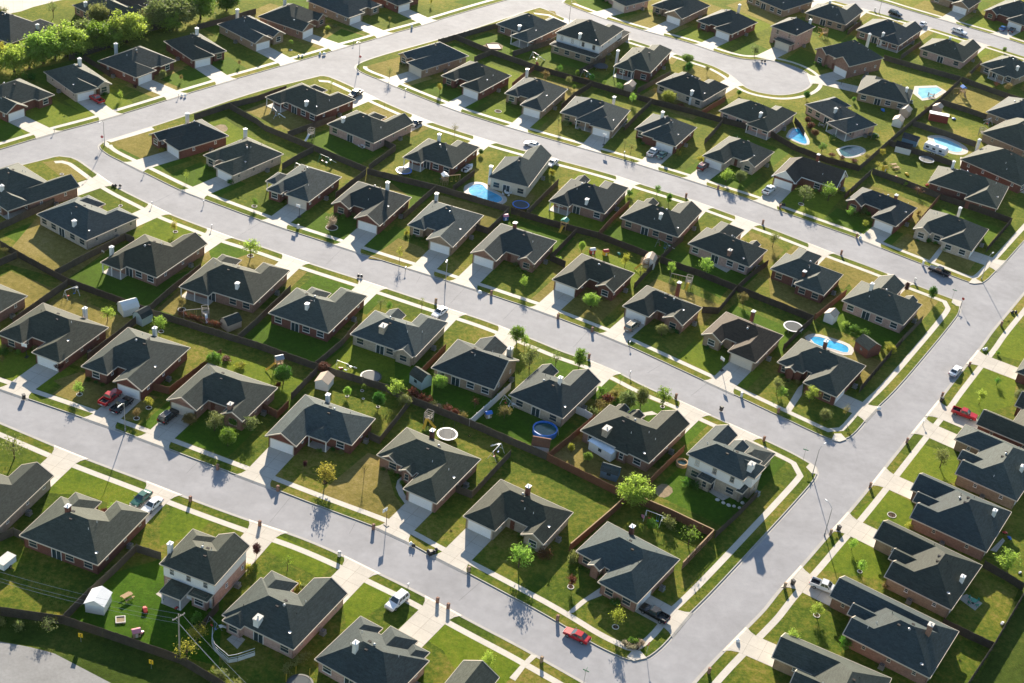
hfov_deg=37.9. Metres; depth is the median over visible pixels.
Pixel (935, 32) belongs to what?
sidewalk
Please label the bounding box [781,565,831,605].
driveway
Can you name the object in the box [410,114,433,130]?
driveway
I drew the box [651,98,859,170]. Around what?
board fence
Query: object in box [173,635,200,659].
tree
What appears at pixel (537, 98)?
brick house
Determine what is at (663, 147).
garage door
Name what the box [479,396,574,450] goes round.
lawn
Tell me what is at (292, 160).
board fence
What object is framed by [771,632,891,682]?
brick house
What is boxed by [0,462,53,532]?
brick house
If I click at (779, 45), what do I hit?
garage door
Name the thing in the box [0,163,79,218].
brick house
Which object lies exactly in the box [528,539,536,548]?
window
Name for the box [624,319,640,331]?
suv
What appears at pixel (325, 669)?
window
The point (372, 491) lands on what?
lawn
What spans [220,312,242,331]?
garden shed
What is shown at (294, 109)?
patio door
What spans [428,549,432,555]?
wheeled bin
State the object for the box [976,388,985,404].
tree
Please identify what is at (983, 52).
lawn
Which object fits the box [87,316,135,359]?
board fence
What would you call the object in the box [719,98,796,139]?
brick house
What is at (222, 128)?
bare patch
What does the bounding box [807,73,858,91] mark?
driveway
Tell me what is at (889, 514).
tree ring
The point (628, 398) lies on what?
tree
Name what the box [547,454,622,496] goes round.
board fence
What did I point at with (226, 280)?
brick house
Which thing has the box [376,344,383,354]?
patio door
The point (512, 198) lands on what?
lawn
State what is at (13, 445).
tree
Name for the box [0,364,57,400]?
driveway
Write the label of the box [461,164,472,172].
boat
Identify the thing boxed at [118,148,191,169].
lawn
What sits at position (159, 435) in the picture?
driveway
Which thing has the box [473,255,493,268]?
garage door
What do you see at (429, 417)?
play tower
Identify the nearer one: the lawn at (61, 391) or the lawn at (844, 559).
the lawn at (844, 559)
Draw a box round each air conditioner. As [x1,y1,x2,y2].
[25,509,32,516]
[126,542,133,549]
[165,376,171,381]
[234,581,241,588]
[260,409,266,415]
[319,628,326,636]
[362,437,368,443]
[463,481,468,488]
[555,536,561,542]
[658,584,665,591]
[668,448,673,454]
[877,662,884,670]
[905,597,912,604]
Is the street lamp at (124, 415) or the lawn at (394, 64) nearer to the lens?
the street lamp at (124, 415)
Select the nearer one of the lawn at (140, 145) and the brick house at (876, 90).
the lawn at (140, 145)
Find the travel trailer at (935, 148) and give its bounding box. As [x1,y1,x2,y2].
[923,140,948,156]
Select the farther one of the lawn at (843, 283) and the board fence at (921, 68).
the board fence at (921, 68)
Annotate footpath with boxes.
[396,477,407,502]
[510,654,536,680]
[566,588,601,613]
[642,411,656,418]
[785,384,802,413]
[928,247,941,263]
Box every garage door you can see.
[8,108,24,121]
[37,355,58,371]
[77,90,93,101]
[117,383,140,399]
[138,73,151,84]
[167,144,178,157]
[171,402,193,416]
[186,595,212,608]
[195,57,210,67]
[217,169,231,181]
[256,40,269,50]
[270,438,293,454]
[288,196,306,209]
[302,28,312,38]
[349,15,360,24]
[358,220,376,233]
[398,3,409,12]
[408,493,432,511]
[409,65,421,76]
[429,241,449,254]
[463,88,477,99]
[467,520,491,538]
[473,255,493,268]
[523,107,539,118]
[554,282,574,296]
[592,127,609,137]
[612,1,624,12]
[625,309,645,324]
[635,590,651,610]
[655,141,672,153]
[666,15,680,25]
[705,158,721,170]
[715,30,729,40]
[730,354,752,370]
[773,178,792,190]
[774,41,788,51]
[833,65,846,77]
[834,390,844,403]
[873,220,892,233]
[952,5,966,14]
[1007,21,1021,31]
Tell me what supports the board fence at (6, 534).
on the lawn at (264, 664)
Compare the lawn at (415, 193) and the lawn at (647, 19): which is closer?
the lawn at (415, 193)
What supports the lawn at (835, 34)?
on the lawn at (963, 124)
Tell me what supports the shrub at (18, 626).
on the lawn at (264, 664)
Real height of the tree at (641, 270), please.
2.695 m
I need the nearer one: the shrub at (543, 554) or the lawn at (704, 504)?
the shrub at (543, 554)
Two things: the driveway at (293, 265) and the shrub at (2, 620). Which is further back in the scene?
the driveway at (293, 265)
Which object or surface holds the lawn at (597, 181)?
on the lawn at (504, 276)
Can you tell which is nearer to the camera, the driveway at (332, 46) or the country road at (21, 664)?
the country road at (21, 664)
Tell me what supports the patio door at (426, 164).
in the brick house at (438, 155)
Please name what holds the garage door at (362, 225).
in the brick house at (376, 209)
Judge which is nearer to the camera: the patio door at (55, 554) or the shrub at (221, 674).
the shrub at (221, 674)
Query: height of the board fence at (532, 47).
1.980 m
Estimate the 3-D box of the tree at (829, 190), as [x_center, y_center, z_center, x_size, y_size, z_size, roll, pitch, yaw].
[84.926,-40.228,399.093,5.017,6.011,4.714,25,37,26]
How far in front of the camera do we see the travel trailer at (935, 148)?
431.59 m
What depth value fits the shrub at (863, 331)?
344.66 m
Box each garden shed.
[83,586,112,614]
[117,298,139,316]
[133,306,152,326]
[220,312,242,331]
[314,371,334,391]
[409,366,431,389]
[531,436,550,451]
[600,462,621,481]
[624,79,636,91]
[642,251,657,269]
[823,308,839,324]
[891,114,904,127]
[894,140,912,154]
[899,105,912,117]
[902,132,919,147]
[928,110,948,123]
[932,102,943,111]
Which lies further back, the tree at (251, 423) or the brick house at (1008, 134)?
the brick house at (1008, 134)
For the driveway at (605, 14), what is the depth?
499.42 m
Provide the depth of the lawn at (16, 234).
343.41 m
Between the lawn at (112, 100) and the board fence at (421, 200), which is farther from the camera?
the lawn at (112, 100)
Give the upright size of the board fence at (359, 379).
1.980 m
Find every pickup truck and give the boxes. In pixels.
[89,94,104,103]
[97,388,121,406]
[109,395,133,413]
[348,88,362,98]
[638,602,670,624]
[646,147,659,156]
[761,184,775,194]
[808,576,834,592]
[927,265,950,276]
[950,405,977,420]
[951,27,966,34]
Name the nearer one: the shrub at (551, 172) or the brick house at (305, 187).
the brick house at (305, 187)
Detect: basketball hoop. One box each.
[21,343,28,357]
[383,507,388,526]
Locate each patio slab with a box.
[227,635,244,648]
[696,481,728,499]
[713,263,730,271]
[960,594,981,609]
[991,538,1004,551]
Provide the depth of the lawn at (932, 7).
537.41 m
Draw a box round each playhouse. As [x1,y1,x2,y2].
[131,627,141,637]
[484,410,492,418]
[503,214,508,220]
[589,247,595,253]
[602,249,609,255]
[882,165,888,171]
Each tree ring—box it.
[326,225,337,230]
[887,512,895,517]
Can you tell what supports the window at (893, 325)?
in the brick house at (880, 300)
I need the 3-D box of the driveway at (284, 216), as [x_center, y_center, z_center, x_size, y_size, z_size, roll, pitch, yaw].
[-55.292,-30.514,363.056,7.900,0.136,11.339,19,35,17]
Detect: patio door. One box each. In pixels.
[51,549,61,560]
[59,227,64,236]
[125,267,132,276]
[209,293,215,301]
[253,631,263,643]
[291,106,296,114]
[291,322,298,331]
[344,677,353,682]
[347,133,352,142]
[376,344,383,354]
[423,161,429,168]
[451,376,459,386]
[502,184,509,191]
[531,406,539,417]
[572,205,579,213]
[627,71,633,77]
[640,226,648,235]
[710,254,718,263]
[819,19,825,25]
[823,117,829,124]
[861,310,870,320]
[871,36,877,43]
[873,98,880,105]
[936,56,943,62]
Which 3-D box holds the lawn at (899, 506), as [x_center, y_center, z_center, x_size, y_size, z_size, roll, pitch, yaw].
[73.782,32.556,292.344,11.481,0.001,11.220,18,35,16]
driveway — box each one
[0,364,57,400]
[9,116,62,138]
[41,445,87,485]
[77,174,111,195]
[78,99,123,121]
[81,394,140,430]
[121,151,178,172]
[130,481,181,523]
[132,203,169,226]
[135,414,188,450]
[138,80,188,100]
[178,177,231,199]
[191,519,287,607]
[195,65,236,85]
[200,228,233,253]
[234,447,293,488]
[256,47,299,66]
[260,204,305,230]
[275,254,308,279]
[303,34,349,51]
[331,555,380,603]
[332,228,376,254]
[350,21,394,38]
[352,279,387,304]
[353,92,378,107]
[375,501,431,544]
[377,71,420,87]
[398,596,462,646]
[399,10,437,25]
[404,249,449,277]
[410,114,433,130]
[429,528,490,573]
[436,304,465,331]
[439,94,477,112]
[448,263,492,291]
[468,135,495,154]
[494,325,524,354]
[503,114,538,133]
[528,290,574,318]
[562,18,571,23]
[576,134,608,153]
[587,8,622,19]
[588,360,620,391]
[598,316,644,346]
[613,175,639,195]
[633,150,671,171]
[635,595,692,637]
[642,21,678,35]
[676,400,709,432]
[681,167,720,186]
[688,199,713,219]
[693,36,728,50]
[702,362,750,395]
[721,75,743,93]
[723,627,775,666]
[729,423,760,441]
[730,215,759,238]
[752,186,790,210]
[754,47,787,61]
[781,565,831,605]
[806,243,835,264]
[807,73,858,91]
[811,0,833,6]
[811,72,844,85]
[833,512,876,547]
[834,394,877,422]
[854,227,890,248]
[860,8,869,17]
[872,467,913,498]
[887,273,915,293]
[911,417,956,448]
[920,26,933,34]
[926,400,977,428]
[936,11,965,24]
[966,350,1017,379]
[968,251,1007,271]
[977,42,988,52]
[989,27,1018,39]
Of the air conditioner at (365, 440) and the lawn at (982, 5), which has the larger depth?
the lawn at (982, 5)
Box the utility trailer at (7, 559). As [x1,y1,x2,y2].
[0,551,15,570]
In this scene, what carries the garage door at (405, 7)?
in the brick house at (397, 6)
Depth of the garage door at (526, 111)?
424.84 m
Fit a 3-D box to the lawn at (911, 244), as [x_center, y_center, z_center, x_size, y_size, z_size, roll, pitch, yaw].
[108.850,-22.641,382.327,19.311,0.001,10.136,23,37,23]
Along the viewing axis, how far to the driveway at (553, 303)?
342.21 m
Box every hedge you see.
[177,310,221,328]
[280,651,313,675]
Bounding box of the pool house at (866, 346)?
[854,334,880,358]
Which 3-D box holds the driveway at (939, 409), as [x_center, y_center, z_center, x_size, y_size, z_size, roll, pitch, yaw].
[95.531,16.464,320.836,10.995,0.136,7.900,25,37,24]
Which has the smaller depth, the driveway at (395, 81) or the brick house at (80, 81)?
the brick house at (80, 81)
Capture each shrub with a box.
[0,347,8,355]
[0,616,5,626]
[10,619,24,631]
[20,73,27,79]
[26,72,36,80]
[75,52,83,58]
[190,610,202,624]
[213,666,228,682]
[222,355,233,362]
[227,677,247,682]
[234,361,245,368]
[244,563,253,574]
[407,386,417,396]
[414,391,424,399]
[422,393,432,402]
[443,404,452,410]
[450,408,459,413]
[535,545,554,560]
[547,169,556,174]
[563,119,569,125]
[567,549,578,562]
[587,405,597,416]
[593,398,605,408]
[597,385,606,393]
[602,392,614,402]
[607,54,614,60]
[609,389,618,397]
[609,597,622,605]
[627,636,634,642]
[629,644,637,649]
[647,518,657,528]
[662,512,676,530]
[679,476,690,486]
[689,479,700,490]
[696,154,703,161]
[838,635,853,650]
[840,320,849,325]
[849,324,859,331]
[859,327,870,335]
[861,206,867,213]
[904,521,913,529]
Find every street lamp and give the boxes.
[117,403,125,430]
[824,499,831,535]
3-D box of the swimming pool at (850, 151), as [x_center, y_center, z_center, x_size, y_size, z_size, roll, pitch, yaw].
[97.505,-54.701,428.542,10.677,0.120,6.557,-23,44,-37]
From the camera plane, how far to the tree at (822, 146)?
425.25 m
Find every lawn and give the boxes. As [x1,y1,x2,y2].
[0,0,502,149]
[0,119,24,141]
[0,156,814,660]
[0,271,60,312]
[0,340,75,391]
[0,424,579,682]
[0,614,209,682]
[3,222,32,241]
[4,216,108,277]
[20,100,89,133]
[24,60,74,85]
[43,159,86,180]
[46,467,137,504]
[48,294,136,343]
[53,371,156,420]
[54,373,110,409]
[64,89,132,116]
[69,241,201,305]
[70,560,223,665]
[72,45,131,74]
[100,76,958,439]
[107,133,164,157]
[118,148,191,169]
[126,66,181,96]
[134,216,203,242]
[142,401,256,456]
[157,289,263,333]
[160,69,211,90]
[160,507,209,545]
[170,162,244,195]
[184,57,245,79]
[198,251,210,260]
[203,17,224,36]
[209,119,257,147]
[209,241,249,258]
[215,352,302,408]
[238,251,306,287]
[243,315,340,361]
[244,100,325,135]
[250,3,280,19]
[265,536,334,576]
[286,0,309,9]
[292,22,365,48]
[300,275,383,313]
[302,212,356,242]
[303,128,383,163]
[307,212,386,246]
[320,453,402,522]
[324,336,425,389]
[326,29,363,44]
[327,341,394,382]
[343,578,391,628]
[357,0,1023,283]
[361,176,418,212]
[363,106,428,136]
[363,226,407,254]
[366,57,407,76]
[369,238,425,263]
[371,69,432,85]
[383,178,438,207]
[406,369,504,421]
[421,81,488,109]
[429,624,525,682]
[438,195,501,226]
[448,43,490,61]
[455,0,489,6]
[471,32,535,57]
[477,60,520,88]
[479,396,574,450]
[484,102,549,128]
[485,183,535,211]
[503,217,574,256]
[506,153,557,171]
[528,75,579,100]
[532,280,623,323]
[534,9,558,19]
[536,202,609,238]
[537,47,606,72]
[544,358,616,399]
[553,432,658,486]
[572,172,639,201]
[576,0,636,17]
[583,249,652,289]
[601,70,652,93]
[604,221,685,256]
[611,390,706,443]
[626,11,688,33]
[636,46,676,63]
[642,88,705,119]
[645,0,659,10]
[648,279,720,324]
[659,250,737,297]
[662,468,749,525]
[675,25,737,48]
[677,340,764,389]
[678,247,757,292]
[683,157,761,190]
[684,65,739,98]
[697,296,1023,682]
[699,0,723,15]
[726,0,788,23]
[726,305,802,352]
[728,41,768,57]
[732,134,788,165]
[746,16,770,32]
[748,231,783,265]
[754,177,843,218]
[754,456,785,492]
[768,277,844,315]
[786,49,828,69]
[786,245,848,289]
[788,331,881,383]
[799,17,847,40]
[819,303,911,349]
[821,257,874,288]
[823,539,889,580]
[824,208,902,244]
[827,2,870,21]
[840,35,903,57]
[848,275,938,319]
[854,491,914,530]
[864,184,928,222]
[877,0,1023,43]
[877,17,933,39]
[896,234,974,273]
[900,445,959,482]
[913,0,973,21]
[920,206,1000,244]
[935,34,990,58]
[943,82,1005,113]
[955,368,1015,414]
[965,15,1023,37]
[975,1,990,10]
[975,581,1023,682]
[995,325,1023,360]
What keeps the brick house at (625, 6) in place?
on the lawn at (597, 5)
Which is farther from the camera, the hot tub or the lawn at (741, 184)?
the lawn at (741, 184)
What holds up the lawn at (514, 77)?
on the lawn at (963, 124)
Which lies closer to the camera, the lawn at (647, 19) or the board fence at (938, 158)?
the board fence at (938, 158)
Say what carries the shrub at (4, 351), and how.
on the lawn at (586, 502)
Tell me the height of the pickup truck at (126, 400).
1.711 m
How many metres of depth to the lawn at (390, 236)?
358.78 m
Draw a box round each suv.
[157,408,178,424]
[384,588,409,611]
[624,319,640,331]
[696,162,708,170]
[888,9,902,16]
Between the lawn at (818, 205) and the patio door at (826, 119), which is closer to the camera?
the lawn at (818, 205)
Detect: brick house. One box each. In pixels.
[0,11,57,46]
[0,78,54,121]
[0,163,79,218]
[0,284,27,321]
[0,303,108,371]
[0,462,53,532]
[19,492,149,573]
[36,195,138,249]
[43,57,111,101]
[72,0,147,22]
[81,326,190,400]
[97,42,175,85]
[100,232,207,286]
[115,0,166,15]
[149,112,228,158]
[164,27,226,67]
[166,363,277,430]
[179,254,289,312]
[203,127,283,183]
[217,8,285,50]
[222,570,347,658]
[258,0,327,38]
[265,83,355,121]
[265,164,341,209]
[265,392,375,455]
[268,287,367,341]
[307,0,381,24]
[314,616,429,682]
[327,110,413,150]
[331,181,411,233]
[350,308,447,365]
[372,0,417,12]
[376,427,480,512]
[398,42,468,77]
[402,133,479,174]
[407,192,483,255]
[431,336,519,397]
[441,61,511,99]
[445,660,499,682]
[463,479,573,552]
[470,221,556,272]
[488,144,551,196]
[496,13,566,47]
[504,68,567,118]
[508,364,600,426]
[549,175,628,221]
[552,253,634,300]
[560,95,630,138]
[576,521,679,611]
[580,404,689,471]
[605,0,650,12]
[613,44,672,81]
[620,198,702,243]
[622,281,702,333]
[634,111,696,153]
[651,0,709,25]
[656,72,728,108]
[688,221,767,274]
[697,4,757,41]
[701,310,783,370]
[702,136,773,174]
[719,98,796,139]
[746,0,813,16]
[770,247,843,302]
[771,153,847,195]
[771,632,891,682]
[777,338,865,405]
[805,0,863,31]
[805,97,876,141]
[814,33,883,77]
[829,575,958,682]
[842,274,921,332]
[846,187,916,233]
[856,19,922,52]
[856,75,913,109]
[873,520,982,617]
[909,473,1011,560]
[913,206,988,258]
[919,36,980,68]
[928,160,1008,211]
[930,0,980,14]
[954,424,1023,508]
[960,138,1023,192]
[975,391,1023,448]
[980,55,1023,85]
[981,117,1023,156]
[984,0,1023,31]
[986,96,1023,123]
[1015,359,1023,384]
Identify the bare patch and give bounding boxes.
[214,124,227,131]
[654,484,672,497]
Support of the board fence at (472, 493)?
on the lawn at (586, 502)
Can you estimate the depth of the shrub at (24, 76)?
409.87 m
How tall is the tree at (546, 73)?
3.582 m
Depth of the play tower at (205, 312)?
321.39 m
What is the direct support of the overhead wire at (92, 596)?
attached to the utility pole
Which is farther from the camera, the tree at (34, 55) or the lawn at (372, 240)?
the tree at (34, 55)
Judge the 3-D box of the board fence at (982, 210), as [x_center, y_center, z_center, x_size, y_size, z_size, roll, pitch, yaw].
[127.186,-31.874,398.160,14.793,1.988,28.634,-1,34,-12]
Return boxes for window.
[8,339,14,347]
[28,540,37,548]
[65,554,74,562]
[79,238,84,245]
[84,561,92,569]
[92,371,99,378]
[101,86,106,92]
[136,271,141,278]
[147,275,153,282]
[194,598,202,606]
[228,625,237,634]
[229,298,236,305]
[242,302,249,309]
[271,192,277,198]
[274,316,281,323]
[280,645,288,654]
[303,326,309,333]
[317,330,323,338]
[322,666,330,675]
[336,441,343,449]
[338,207,343,212]
[356,338,363,345]
[386,348,392,355]
[389,462,396,470]
[399,354,406,362]
[404,473,408,481]
[413,228,419,234]
[433,163,438,169]
[443,167,448,173]
[466,381,473,389]
[481,387,488,394]
[493,182,499,187]
[516,399,522,407]
[517,188,523,194]
[523,262,529,268]
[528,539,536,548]
[548,414,556,422]
[582,557,590,564]
[593,212,599,218]
[601,289,607,296]
[604,587,612,597]
[621,597,630,606]
[625,221,631,227]
[632,457,640,465]
[652,230,658,236]
[666,235,672,241]
[669,322,675,328]
[690,470,698,478]
[691,247,698,253]
[707,338,714,346]
[725,486,733,495]
[726,260,732,267]
[737,264,744,271]
[743,165,749,171]
[775,272,782,279]
[798,287,805,294]
[811,292,818,299]
[813,183,820,188]
[822,393,830,401]
[846,304,853,311]
[875,315,882,323]
[889,321,897,328]
[917,232,924,238]
[933,235,940,241]
[944,244,951,250]
[958,249,965,255]
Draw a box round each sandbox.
[115,615,125,623]
[486,43,501,49]
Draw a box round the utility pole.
[172,612,184,654]
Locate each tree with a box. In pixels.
[0,42,10,55]
[0,42,34,76]
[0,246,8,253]
[1,432,27,458]
[17,42,43,68]
[19,26,65,63]
[38,614,58,632]
[41,19,89,56]
[41,35,73,59]
[46,1,58,17]
[70,16,91,29]
[72,380,83,394]
[75,30,94,53]
[81,18,114,48]
[85,2,112,22]
[100,308,115,320]
[104,30,124,48]
[106,6,149,42]
[131,407,141,418]
[136,14,152,34]
[139,0,179,28]
[143,397,152,407]
[151,0,198,25]
[152,314,166,331]
[155,11,182,30]
[159,70,166,77]
[169,220,176,232]
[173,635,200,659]
[174,295,185,309]
[181,412,196,425]
[186,621,208,641]
[187,0,219,18]
[204,350,222,366]
[206,410,227,430]
[214,0,239,10]
[218,426,236,445]
[228,418,238,425]
[239,238,261,256]
[243,416,262,430]
[253,542,260,555]
[272,364,292,383]
[280,555,293,570]
[312,461,335,483]
[318,361,331,371]
[326,216,336,227]
[343,386,351,395]
[372,391,386,406]
[386,377,404,395]
[397,393,410,406]
[433,374,448,388]
[481,649,496,667]
[496,405,512,417]
[507,540,534,567]
[508,325,525,342]
[520,275,527,288]
[520,333,529,346]
[520,343,541,368]
[543,70,549,79]
[551,350,562,366]
[566,573,576,587]
[567,443,574,451]
[573,347,588,368]
[578,241,585,251]
[582,292,601,307]
[583,451,593,461]
[608,605,626,627]
[615,471,657,507]
[619,388,637,407]
[621,252,631,267]
[629,92,636,102]
[634,386,649,406]
[636,266,646,273]
[654,185,660,195]
[654,385,675,406]
[655,324,669,335]
[662,89,678,102]
[666,192,672,203]
[666,261,676,272]
[679,521,702,544]
[681,54,693,62]
[686,62,693,71]
[698,257,713,272]
[721,168,734,181]
[735,170,747,181]
[738,291,747,303]
[750,44,759,55]
[769,232,780,246]
[773,377,784,392]
[777,386,788,396]
[786,627,801,637]
[795,185,814,201]
[804,91,810,97]
[805,116,810,122]
[805,384,820,401]
[807,122,815,128]
[810,601,824,616]
[811,129,819,136]
[818,142,828,151]
[819,407,832,420]
[820,181,837,200]
[842,405,849,415]
[846,206,855,216]
[848,538,858,549]
[856,559,867,571]
[883,341,893,347]
[885,345,897,353]
[904,282,909,291]
[929,285,937,300]
[931,448,950,467]
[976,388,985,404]
[993,548,1022,569]
[1002,82,1012,90]
[1014,388,1023,398]
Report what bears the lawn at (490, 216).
on the lawn at (504, 276)
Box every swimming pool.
[464,182,506,203]
[786,128,809,144]
[805,334,853,354]
[836,145,865,157]
[913,85,945,100]
[928,135,967,154]
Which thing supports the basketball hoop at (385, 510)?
on the driveway at (406, 520)
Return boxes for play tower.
[183,305,208,322]
[265,354,284,370]
[304,127,314,140]
[422,409,435,428]
[440,171,460,185]
[559,217,569,232]
[634,257,649,269]
[669,273,692,290]
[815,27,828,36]
[950,85,966,97]
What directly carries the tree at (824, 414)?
on the lawn at (504, 276)
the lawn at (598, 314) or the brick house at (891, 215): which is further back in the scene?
the brick house at (891, 215)
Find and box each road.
[0,0,58,12]
[0,0,1023,682]
[0,642,109,682]
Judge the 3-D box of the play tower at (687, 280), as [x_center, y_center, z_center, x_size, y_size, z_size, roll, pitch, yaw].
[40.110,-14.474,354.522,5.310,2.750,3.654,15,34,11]
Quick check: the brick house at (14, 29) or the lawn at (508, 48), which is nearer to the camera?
the brick house at (14, 29)
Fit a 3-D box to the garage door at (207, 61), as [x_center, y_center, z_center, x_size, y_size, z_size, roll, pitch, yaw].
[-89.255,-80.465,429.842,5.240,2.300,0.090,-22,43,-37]
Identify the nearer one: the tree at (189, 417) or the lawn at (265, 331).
the tree at (189, 417)
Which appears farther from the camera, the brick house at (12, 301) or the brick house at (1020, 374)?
the brick house at (1020, 374)
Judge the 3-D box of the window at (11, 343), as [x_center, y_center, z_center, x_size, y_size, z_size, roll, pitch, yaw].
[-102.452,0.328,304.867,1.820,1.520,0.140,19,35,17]
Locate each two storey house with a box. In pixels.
[159,529,249,610]
[549,19,630,63]
[685,424,775,501]
[769,17,815,51]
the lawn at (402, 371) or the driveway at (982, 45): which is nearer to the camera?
the lawn at (402, 371)
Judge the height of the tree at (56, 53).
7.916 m
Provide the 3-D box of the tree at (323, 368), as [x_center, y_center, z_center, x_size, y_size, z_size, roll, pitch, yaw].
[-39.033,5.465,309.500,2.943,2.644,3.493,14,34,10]
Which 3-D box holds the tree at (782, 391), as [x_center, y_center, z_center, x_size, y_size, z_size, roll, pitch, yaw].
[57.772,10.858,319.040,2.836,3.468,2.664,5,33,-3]
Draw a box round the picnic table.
[120,591,134,601]
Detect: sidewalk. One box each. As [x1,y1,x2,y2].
[0,0,492,144]
[0,161,802,650]
[0,432,562,682]
[107,127,154,141]
[108,80,950,431]
[363,66,1023,277]
[534,3,822,99]
[627,650,646,660]
[711,308,1023,682]
[806,463,816,473]
[831,2,1023,59]
[832,433,845,441]
[885,0,1023,41]
[952,299,961,305]
[969,277,982,283]
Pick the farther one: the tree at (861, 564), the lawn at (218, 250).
the lawn at (218, 250)
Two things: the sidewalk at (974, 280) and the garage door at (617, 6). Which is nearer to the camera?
the sidewalk at (974, 280)
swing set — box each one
[205,616,225,632]
[335,360,355,371]
[487,443,503,460]
[643,510,668,525]
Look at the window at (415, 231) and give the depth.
360.65 m
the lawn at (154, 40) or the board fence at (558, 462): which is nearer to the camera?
the board fence at (558, 462)
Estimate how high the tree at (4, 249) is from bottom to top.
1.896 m
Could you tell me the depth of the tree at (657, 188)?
391.61 m
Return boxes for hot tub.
[676,458,687,468]
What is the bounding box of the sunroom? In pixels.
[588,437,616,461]
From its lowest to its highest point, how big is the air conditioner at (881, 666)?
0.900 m
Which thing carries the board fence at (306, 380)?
on the lawn at (586, 502)
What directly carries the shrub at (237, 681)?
on the lawn at (264, 664)
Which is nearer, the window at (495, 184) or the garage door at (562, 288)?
the garage door at (562, 288)
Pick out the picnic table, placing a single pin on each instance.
(126, 595)
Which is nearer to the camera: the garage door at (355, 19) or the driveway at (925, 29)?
the garage door at (355, 19)
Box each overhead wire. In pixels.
[0,578,174,618]
[2,582,174,622]
[5,573,177,613]
[182,614,245,682]
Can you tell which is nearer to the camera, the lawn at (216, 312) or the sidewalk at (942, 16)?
the lawn at (216, 312)
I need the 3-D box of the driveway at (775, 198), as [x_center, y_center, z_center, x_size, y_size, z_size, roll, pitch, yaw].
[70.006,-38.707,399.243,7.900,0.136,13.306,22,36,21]
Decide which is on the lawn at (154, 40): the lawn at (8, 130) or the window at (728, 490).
the lawn at (8, 130)
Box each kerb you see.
[0,0,507,150]
[0,155,818,662]
[0,422,584,682]
[97,75,961,441]
[354,66,1023,284]
[355,0,812,94]
[692,292,1023,682]
[837,1,1021,55]
[875,0,1023,44]
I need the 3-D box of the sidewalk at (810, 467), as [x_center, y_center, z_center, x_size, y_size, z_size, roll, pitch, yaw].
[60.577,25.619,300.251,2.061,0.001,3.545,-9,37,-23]
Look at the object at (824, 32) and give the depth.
502.09 m
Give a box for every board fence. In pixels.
[0,198,54,229]
[0,241,143,308]
[0,252,16,265]
[0,527,23,540]
[0,607,224,682]
[12,279,67,321]
[54,233,133,273]
[62,544,160,620]
[69,24,162,59]
[80,53,109,76]
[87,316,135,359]
[148,263,200,308]
[151,309,331,372]
[153,349,220,393]
[194,85,286,119]
[197,8,255,28]
[199,602,218,628]
[212,627,254,662]
[229,103,366,171]
[238,285,290,336]
[262,400,288,418]
[282,146,313,168]
[287,115,335,135]
[291,367,317,399]
[315,321,357,363]
[332,368,402,396]
[335,169,365,197]
[367,168,509,212]
[368,140,395,168]
[368,402,410,443]
[403,185,435,219]
[411,396,546,459]
[421,344,445,370]
[438,23,497,42]
[453,170,474,189]
[455,450,510,498]
[456,34,534,67]
[469,383,510,423]
[474,50,490,61]
[476,208,508,233]
[510,207,659,258]
[512,38,554,55]
[512,66,533,86]
[526,179,558,212]
[534,65,651,102]
[546,414,594,459]
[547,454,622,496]
[549,228,576,267]
[561,82,590,108]
[569,495,714,569]
[575,406,592,418]
[577,57,605,73]
[599,200,629,232]
[624,100,651,130]
[633,258,658,288]
[637,71,670,92]
[649,445,684,484]
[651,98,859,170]
[660,256,737,290]
[661,235,683,256]
[701,286,736,313]
[702,96,725,112]
[704,119,722,143]
[714,491,757,538]
[737,260,768,287]
[737,285,813,321]
[783,317,812,349]
[794,117,804,135]
[814,289,846,319]
[844,169,871,197]
[847,20,861,34]
[859,77,961,169]
[859,338,902,391]
[872,168,940,197]
[883,55,960,80]
[889,140,951,165]
[900,41,921,58]
[902,315,923,341]
[912,121,976,146]
[913,196,938,230]
[939,193,1012,251]
[940,99,986,118]
[942,617,993,648]
[961,76,1020,97]
[967,61,981,77]
[968,593,1023,682]
[982,560,1023,589]
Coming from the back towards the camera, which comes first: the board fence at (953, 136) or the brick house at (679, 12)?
the brick house at (679, 12)
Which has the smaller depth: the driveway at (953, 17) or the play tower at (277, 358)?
the play tower at (277, 358)
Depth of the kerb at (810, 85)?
478.94 m
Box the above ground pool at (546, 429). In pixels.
[532,421,557,439]
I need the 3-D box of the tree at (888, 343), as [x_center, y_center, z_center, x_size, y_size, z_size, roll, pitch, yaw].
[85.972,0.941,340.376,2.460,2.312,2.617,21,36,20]
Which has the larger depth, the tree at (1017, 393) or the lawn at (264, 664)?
the tree at (1017, 393)
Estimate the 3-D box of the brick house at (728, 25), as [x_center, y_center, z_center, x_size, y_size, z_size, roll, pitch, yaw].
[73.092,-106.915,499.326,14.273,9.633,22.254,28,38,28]
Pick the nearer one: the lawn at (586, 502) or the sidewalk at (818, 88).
the lawn at (586, 502)
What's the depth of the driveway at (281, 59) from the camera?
441.47 m
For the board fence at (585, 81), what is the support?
on the lawn at (963, 124)
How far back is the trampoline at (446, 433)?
295.80 m
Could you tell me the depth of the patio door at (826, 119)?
441.98 m
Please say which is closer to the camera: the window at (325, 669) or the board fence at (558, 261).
the window at (325, 669)
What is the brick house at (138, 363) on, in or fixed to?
on the lawn at (586, 502)
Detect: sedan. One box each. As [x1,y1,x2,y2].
[129,488,152,507]
[141,495,163,513]
[411,118,422,126]
[431,306,448,317]
[523,141,539,146]
[548,158,558,167]
[562,627,591,644]
[656,151,667,158]
[919,21,926,26]
[948,365,962,376]
[998,25,1006,30]
[1008,27,1015,32]
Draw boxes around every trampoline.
[286,674,313,682]
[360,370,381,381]
[396,167,411,175]
[437,423,458,440]
[512,200,528,209]
[593,58,608,70]
[783,321,802,331]
[919,150,934,162]
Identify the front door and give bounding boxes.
[211,402,214,411]
[510,520,514,529]
[657,312,661,320]
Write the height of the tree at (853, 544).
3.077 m

